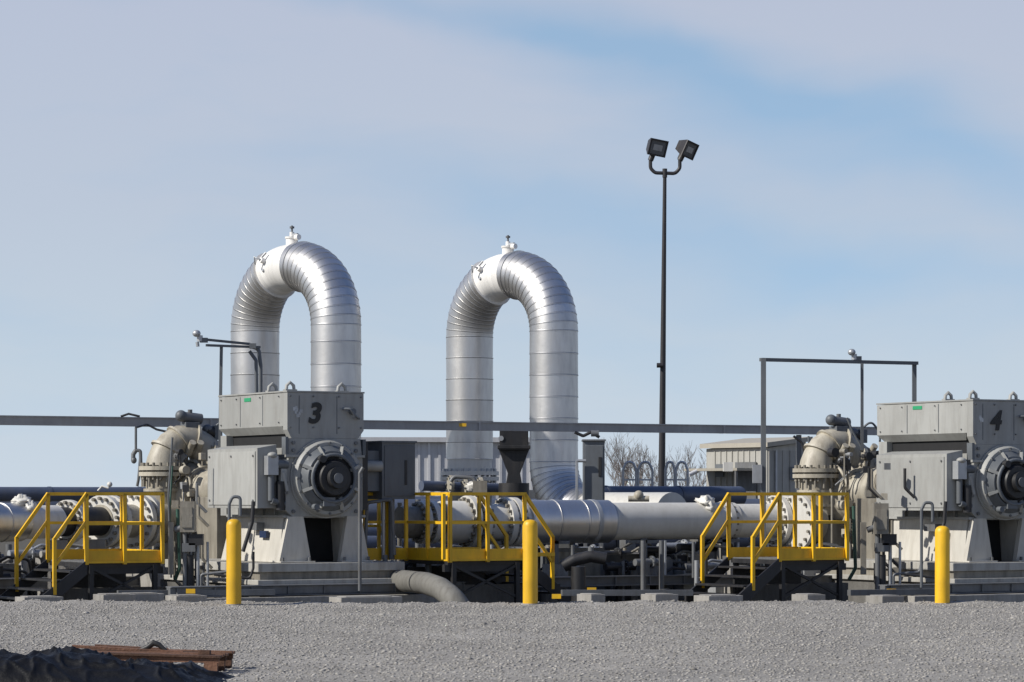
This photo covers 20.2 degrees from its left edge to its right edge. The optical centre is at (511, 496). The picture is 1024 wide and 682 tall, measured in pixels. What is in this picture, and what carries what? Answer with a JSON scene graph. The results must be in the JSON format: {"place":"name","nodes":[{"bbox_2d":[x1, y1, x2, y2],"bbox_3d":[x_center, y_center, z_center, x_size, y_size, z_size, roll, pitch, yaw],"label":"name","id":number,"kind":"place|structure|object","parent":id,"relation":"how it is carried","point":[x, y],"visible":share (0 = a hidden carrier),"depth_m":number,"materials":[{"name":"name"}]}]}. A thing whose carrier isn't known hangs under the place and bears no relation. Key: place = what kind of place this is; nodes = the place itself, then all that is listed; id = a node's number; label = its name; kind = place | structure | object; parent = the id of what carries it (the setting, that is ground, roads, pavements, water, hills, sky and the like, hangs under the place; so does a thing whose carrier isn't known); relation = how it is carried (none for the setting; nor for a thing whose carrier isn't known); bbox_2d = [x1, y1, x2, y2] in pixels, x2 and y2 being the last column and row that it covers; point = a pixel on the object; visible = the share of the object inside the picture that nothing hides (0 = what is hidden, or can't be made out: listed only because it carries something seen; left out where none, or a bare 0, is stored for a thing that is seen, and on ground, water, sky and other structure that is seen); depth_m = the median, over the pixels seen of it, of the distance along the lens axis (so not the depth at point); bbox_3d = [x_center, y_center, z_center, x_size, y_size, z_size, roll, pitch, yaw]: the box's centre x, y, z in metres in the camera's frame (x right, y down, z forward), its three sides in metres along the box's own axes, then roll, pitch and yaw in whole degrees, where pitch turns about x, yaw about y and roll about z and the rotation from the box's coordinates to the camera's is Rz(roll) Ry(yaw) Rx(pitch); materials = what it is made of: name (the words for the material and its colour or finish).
{"place":"outdoors","nodes":[
{"label":"outdoors","id":0,"kind":"place"},
{"bbox_2d":[0,538,1023,681],"bbox_3d":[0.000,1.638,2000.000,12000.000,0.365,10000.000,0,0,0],"label":"gravel ground","id":1,"kind":"structure","parent":0,"point":[24,544],"depth_m":30.19,"materials":[{"name":"grey gravel"}]},
{"bbox_2d":[15,595,62,601],"bbox_3d":[-6.911,1.689,42.000,0.600,0.462,0.400,0,0,-30],"label":"concrete footing","id":2,"kind":"object","parent":1,"relation":"on","point":[48,598],"visible":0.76,"depth_m":41.87,"materials":[{"name":"grey concrete"}]},
{"bbox_2d":[0,486,151,549],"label":"blue pipeline","id":3,"kind":"object","parent":1,"relation":"on","point":[33,493],"visible":0.2,"depth_m":67.06,"materials":[{"name":"blue painted steel"}]},
{"bbox_2d":[0,544,159,601],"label":"equipment skid","id":4,"kind":"object","parent":1,"relation":"on","point":[33,558],"visible":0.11,"depth_m":49.09,"materials":[{"name":"grey metal"}]},
{"bbox_2d":[126,410,227,586],"bbox_3d":[-5.026,0.260,49.152,2.400,3.520,3.500,0,0,-30],"label":"pipeline pump","id":5,"kind":"object","parent":4,"relation":"on","point":[194,441],"visible":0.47,"depth_m":49.28,"materials":[{"name":"beige paint"}]},
{"bbox_2d":[192,330,262,447],"bbox_3d":[-4.806,-1.622,48.742,1.315,2.360,0.265,0,0,-36],"label":"lighting gantry","id":6,"kind":"object","parent":5,"relation":"on","point":[198,335],"visible":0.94,"depth_m":48.80,"materials":[{"name":"grey metal"}]},
{"bbox_2d":[0,492,166,601],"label":"yellow access platform","id":7,"kind":"structure","parent":1,"relation":"on","point":[96,571],"depth_m":44.45,"materials":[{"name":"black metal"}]},
{"bbox_2d":[0,494,178,588],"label":"pipeline","id":8,"kind":"object","parent":1,"relation":"on","point":[16,512],"visible":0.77,"depth_m":47.52,"materials":[{"name":"metal"}]},
{"bbox_2d":[93,593,135,600],"bbox_3d":[-5.758,1.664,41.600,0.500,0.512,0.400,0,0,-30],"label":"concrete footing","id":9,"kind":"object","parent":1,"relation":"on","point":[116,596],"visible":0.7,"depth_m":41.46,"materials":[{"name":"grey concrete"}]},
{"bbox_2d":[0,646,234,681],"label":"black tarp pile","id":10,"kind":"object","parent":1,"relation":"on","point":[65,664],"visible":1,"depth_m":23.05,"materials":[{"name":"plastic"}]},
{"bbox_2d":[129,592,163,601],"bbox_3d":[-5.496,1.674,42.500,0.600,0.492,0.400,0,0,-30],"label":"concrete footing","id":11,"kind":"object","parent":1,"relation":"on","point":[149,596],"visible":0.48,"depth_m":42.38,"materials":[{"name":"grey concrete"}]},
{"bbox_2d":[72,640,234,670],"bbox_3d":[-3.168,1.398,25.055,1.400,0.300,0.810,0,0,4],"label":"wooden pallet","id":12,"kind":"object","parent":1,"relation":"on","point":[216,660],"visible":0.48,"depth_m":24.78,"materials":[{"name":"brown wood"}]},
{"bbox_2d":[165,594,206,601],"bbox_3d":[-4.695,1.669,41.400,0.480,0.502,0.400,0,0,-30],"label":"concrete footing","id":13,"kind":"object","parent":1,"relation":"on","point":[189,597],"visible":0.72,"depth_m":41.26,"materials":[{"name":"grey concrete"}]},
{"bbox_2d":[0,496,446,518],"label":"blue pipeline","id":14,"kind":"object","parent":1,"relation":"on","point":[416,497],"visible":0.01,"depth_m":74.55,"materials":[{"name":"metal"}]},
{"bbox_2d":[224,519,242,604],"bbox_3d":[-3.892,1.020,40.200,0.300,1.400,0.300,0,0,0],"label":"yellow bollard","id":15,"kind":"object","parent":1,"relation":"on","point":[233,561],"visible":0.71,"depth_m":40.11,"materials":[{"name":"metal"}]},
{"bbox_2d":[230,225,361,439],"bbox_3d":[-4.717,-1.920,61.112,2.245,7.680,5.000,0,0,-38],"label":"insulated pipe loop","id":16,"kind":"object","parent":1,"relation":"on","point":[318,277],"visible":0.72,"depth_m":60.24,"materials":[{"name":"metal"}]},
{"bbox_2d":[160,558,465,602],"bbox_3d":[-3.928,1.532,46.409,5.100,0.975,4.350,0,0,-30],"label":"motor skid foundation","id":17,"kind":"object","parent":1,"relation":"on","point":[319,581],"visible":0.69,"depth_m":44.95,"materials":[{"name":"paint"}]},
{"bbox_2d":[208,381,416,562],"bbox_3d":[-3.224,-0.389,46.412,2.921,2.857,3.072,0,0,-30],"label":"electric motor","id":18,"kind":"object","parent":17,"relation":"on","point":[291,462],"visible":0.96,"depth_m":45.47,"materials":[{"name":"grey paint"}]},
{"bbox_2d":[368,499,380,560],"bbox_3d":[-2.705,0.583,48.010,1.819,1.075,0.050,0,0,-30],"label":"yellow handrail","id":19,"kind":"object","parent":17,"relation":"on","point":[378,525],"visible":0.14,"depth_m":48.26,"materials":[{"name":"metal"}]},
{"bbox_2d":[329,595,401,603],"bbox_3d":[-2.138,1.689,42.000,1.000,0.462,0.400,0,0,-30],"label":"concrete footing","id":20,"kind":"object","parent":1,"relation":"on","point":[368,599],"visible":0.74,"depth_m":41.82,"materials":[{"name":"grey concrete"}]},
{"bbox_2d":[389,570,468,601],"bbox_3d":[-1.344,1.567,44.465,0.538,0.794,3.071,0,0,-23],"label":"buried duct elbow","id":21,"kind":"object","parent":1,"relation":"on","point":[439,588],"visible":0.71,"depth_m":43.76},
{"bbox_2d":[0,415,876,491],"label":"overhead pipe rack beam","id":22,"kind":"structure","parent":1,"relation":"on","point":[368,424],"depth_m":54.36,"materials":[{"name":"grey metal"}]},
{"bbox_2d":[361,437,535,524],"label":"white metal building","id":23,"kind":"structure","parent":1,"relation":"on","point":[430,459],"depth_m":84.13,"materials":[{"name":"grey metal"}]},
{"bbox_2d":[363,492,570,602],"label":"yellow access platform","id":24,"kind":"structure","parent":1,"relation":"on","point":[470,566],"depth_m":46.11,"materials":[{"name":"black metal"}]},
{"bbox_2d":[97,413,946,600],"bbox_3d":[0.195,0.177,51.230,14.359,3.286,14.855,0,0,-16],"label":"bore pipework","id":25,"kind":"object","parent":1,"relation":"on","point":[186,521],"visible":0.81,"depth_m":46.83,"materials":[{"name":"grey metal"}]},
{"bbox_2d":[117,589,934,595],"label":"steel edge beam","id":26,"kind":"structure","parent":1,"relation":"on","point":[640,592],"depth_m":44.50,"materials":[{"name":"grey metal"}]},
{"bbox_2d":[521,520,539,604],"bbox_3d":[0.257,1.025,40.400,0.300,1.390,0.300,0,0,0],"label":"yellow bollard","id":27,"kind":"object","parent":1,"relation":"on","point":[530,562],"visible":0.73,"depth_m":40.31,"materials":[{"name":"metal"}]},
{"bbox_2d":[375,539,733,601],"bbox_3d":[0.831,1.384,50.247,7.491,1.271,3.520,0,0,-30],"label":"equipment skid","id":28,"kind":"object","parent":1,"relation":"on","point":[598,578],"visible":0.27,"depth_m":49.98,"materials":[{"name":"grey metal"}]},
{"bbox_2d":[440,235,685,503],"bbox_3d":[0.622,-1.920,62.234,2.235,7.680,7.589,0,0,-36],"label":"insulated pipe loop","id":29,"kind":"object","parent":1,"relation":"on","point":[536,286],"visible":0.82,"depth_m":62.35,"materials":[{"name":"metal"}]},
{"bbox_2d":[368,499,759,520],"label":"blue pipeline","id":30,"kind":"object","parent":1,"relation":"on","point":[372,512],"depth_m":73.97,"materials":[{"name":"metal"}]},
{"bbox_2d":[367,527,785,560],"bbox_3d":[1.269,1.186,58.052,10.778,1.668,3.547,0,0,-30],"label":"piping manifold","id":31,"kind":"object","parent":1,"relation":"on","point":[372,540],"visible":0.06,"depth_m":57.49,"materials":[{"name":"metal"}]},
{"bbox_2d":[574,430,605,547],"bbox_3d":[1.464,0.341,54.201,0.597,3.158,0.658,0,0,0],"label":"control cabinet","id":32,"kind":"object","parent":1,"relation":"on","point":[593,460],"visible":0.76,"depth_m":53.98,"materials":[{"name":"grey metal"}]},
{"bbox_2d":[577,593,604,602],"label":"concrete footing","id":33,"kind":"object","parent":1,"relation":"on","point":[594,597],"visible":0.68,"depth_m":41.47,"materials":[{"name":"grey concrete"}]},
{"bbox_2d":[395,481,792,601],"bbox_3d":[1.895,0.880,50.123,8.618,2.280,1.000,0,0,-29],"label":"pipeline","id":34,"kind":"object","parent":1,"relation":"on","point":[588,521],"visible":0.68,"depth_m":49.51,"materials":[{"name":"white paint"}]},
{"bbox_2d":[497,431,529,547],"bbox_3d":[0.038,0.374,56.000,1.000,3.293,1.000,0,0,0],"label":"valve actuator stand","id":35,"kind":"object","parent":34,"relation":"on","point":[513,447],"visible":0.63,"depth_m":55.77,"materials":[{"name":"black metal"}]},
{"bbox_2d":[603,436,640,485],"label":"bare tree","id":36,"kind":"object","parent":1,"relation":"on","point":[627,474],"visible":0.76,"depth_m":215.05,"materials":[{"name":"brown plant"}]},
{"bbox_2d":[605,432,656,485],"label":"bare tree","id":37,"kind":"object","parent":1,"relation":"on","point":[617,456],"visible":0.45,"depth_m":225.22,"materials":[{"name":"brown plant"}]},
{"bbox_2d":[619,444,675,485],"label":"bare tree","id":38,"kind":"object","parent":1,"relation":"on","point":[649,476],"visible":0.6,"depth_m":204.85,"materials":[{"name":"brown plant"}]},
{"bbox_2d":[622,461,688,485],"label":"crossover stairs handrail","id":39,"kind":"object","parent":1,"relation":"on","point":[637,479],"visible":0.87,"depth_m":65.98,"materials":[{"name":"grey metal"}]},
{"bbox_2d":[641,593,677,601],"bbox_3d":[2.168,1.674,42.200,0.400,0.492,0.400,0,0,-30],"label":"concrete footing","id":40,"kind":"object","parent":1,"relation":"on","point":[657,597],"visible":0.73,"depth_m":42.05,"materials":[{"name":"grey concrete"}]},
{"bbox_2d":[646,138,698,485],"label":"floodlight pole","id":41,"kind":"object","parent":1,"relation":"on","point":[688,149],"visible":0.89,"depth_m":71.94,"materials":[{"name":"dark painted steel"},{"name":"concrete"},{"name":"glass"}]},
{"bbox_2d":[605,485,746,503],"bbox_3d":[3.371,0.893,63.528,4.638,2.253,0.646,0,0,-42],"label":"blue pipeline","id":42,"kind":"object","parent":1,"relation":"on","point":[689,494],"visible":0.41,"depth_m":63.78,"materials":[{"name":"metal"}]},
{"bbox_2d":[649,443,705,485],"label":"bare tree","id":43,"kind":"object","parent":1,"relation":"on","point":[688,463],"visible":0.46,"depth_m":220.62,"materials":[{"name":"brown plant"}]},
{"bbox_2d":[677,460,705,485],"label":"bare tree","id":44,"kind":"object","parent":1,"relation":"on","point":[700,466],"visible":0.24,"depth_m":230.67,"materials":[{"name":"brown plant"}]},
{"bbox_2d":[694,594,742,601],"bbox_3d":[3.016,1.679,42.000,0.600,0.482,0.400,0,0,-30],"label":"concrete footing","id":45,"kind":"object","parent":1,"relation":"on","point":[719,597],"visible":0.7,"depth_m":41.87,"materials":[{"name":"grey concrete"}]},
{"bbox_2d":[607,542,852,599],"bbox_3d":[5.299,1.412,51.264,7.154,1.215,2.850,0,0,-30],"label":"equipment skid","id":46,"kind":"object","parent":1,"relation":"on","point":[653,562],"visible":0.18,"depth_m":49.85,"materials":[{"name":"grey metal"}]},
{"bbox_2d":[684,437,812,546],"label":"metal utility shed","id":47,"kind":"structure","parent":1,"relation":"on","point":[743,455],"depth_m":88.64,"materials":[{"name":"grey metal"}]},
{"bbox_2d":[685,492,848,601],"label":"yellow access platform","id":48,"kind":"structure","parent":1,"relation":"on","point":[779,578],"depth_m":46.54,"materials":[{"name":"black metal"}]},
{"bbox_2d":[792,593,824,600],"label":"concrete footing","id":49,"kind":"object","parent":1,"relation":"on","point":[805,596],"visible":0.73,"depth_m":41.67,"materials":[{"name":"grey concrete"}]},
{"bbox_2d":[752,349,917,565],"bbox_3d":[5.753,-0.351,50.954,3.806,4.542,0.203,0,0,-34],"label":"lighting gantry","id":50,"kind":"object","parent":1,"relation":"on","point":[758,473],"visible":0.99,"depth_m":50.59,"materials":[{"name":"grey metal"}]},
{"bbox_2d":[866,595,903,603],"bbox_3d":[5.425,1.679,41.800,0.400,0.482,0.400,0,0,-30],"label":"concrete footing","id":51,"kind":"object","parent":1,"relation":"on","point":[874,599],"visible":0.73,"depth_m":41.65,"materials":[{"name":"grey concrete"}]},
{"bbox_2d":[815,558,1023,602],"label":"motor skid foundation","id":52,"kind":"object","parent":1,"relation":"on","point":[1000,581],"visible":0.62,"depth_m":47.32,"materials":[{"name":"paint"}]},
{"bbox_2d":[786,414,893,558],"bbox_3d":[6.276,0.280,51.371,2.400,3.520,2.850,0,0,-30],"label":"pipeline pump","id":53,"kind":"object","parent":52,"relation":"on","point":[834,458],"visible":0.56,"depth_m":51.19,"materials":[{"name":"beige paint"}]},
{"bbox_2d":[876,390,1023,561],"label":"electric motor","id":54,"kind":"object","parent":52,"relation":"on","point":[964,458],"visible":0.97,"depth_m":47.89,"materials":[{"name":"grey paint"}]},
{"bbox_2d":[935,526,949,603],"bbox_3d":[6.081,1.070,40.600,0.300,1.300,0.300,0,0,0],"label":"yellow bollard","id":55,"kind":"object","parent":1,"relation":"on","point":[942,564],"visible":0.73,"depth_m":40.51,"materials":[{"name":"metal"}]},
{"bbox_2d":[0,0,1023,486],"label":"sky","id":56,"kind":"structure","parent":0,"point":[854,179],"materials":[{"name":"blue"}]}
]}

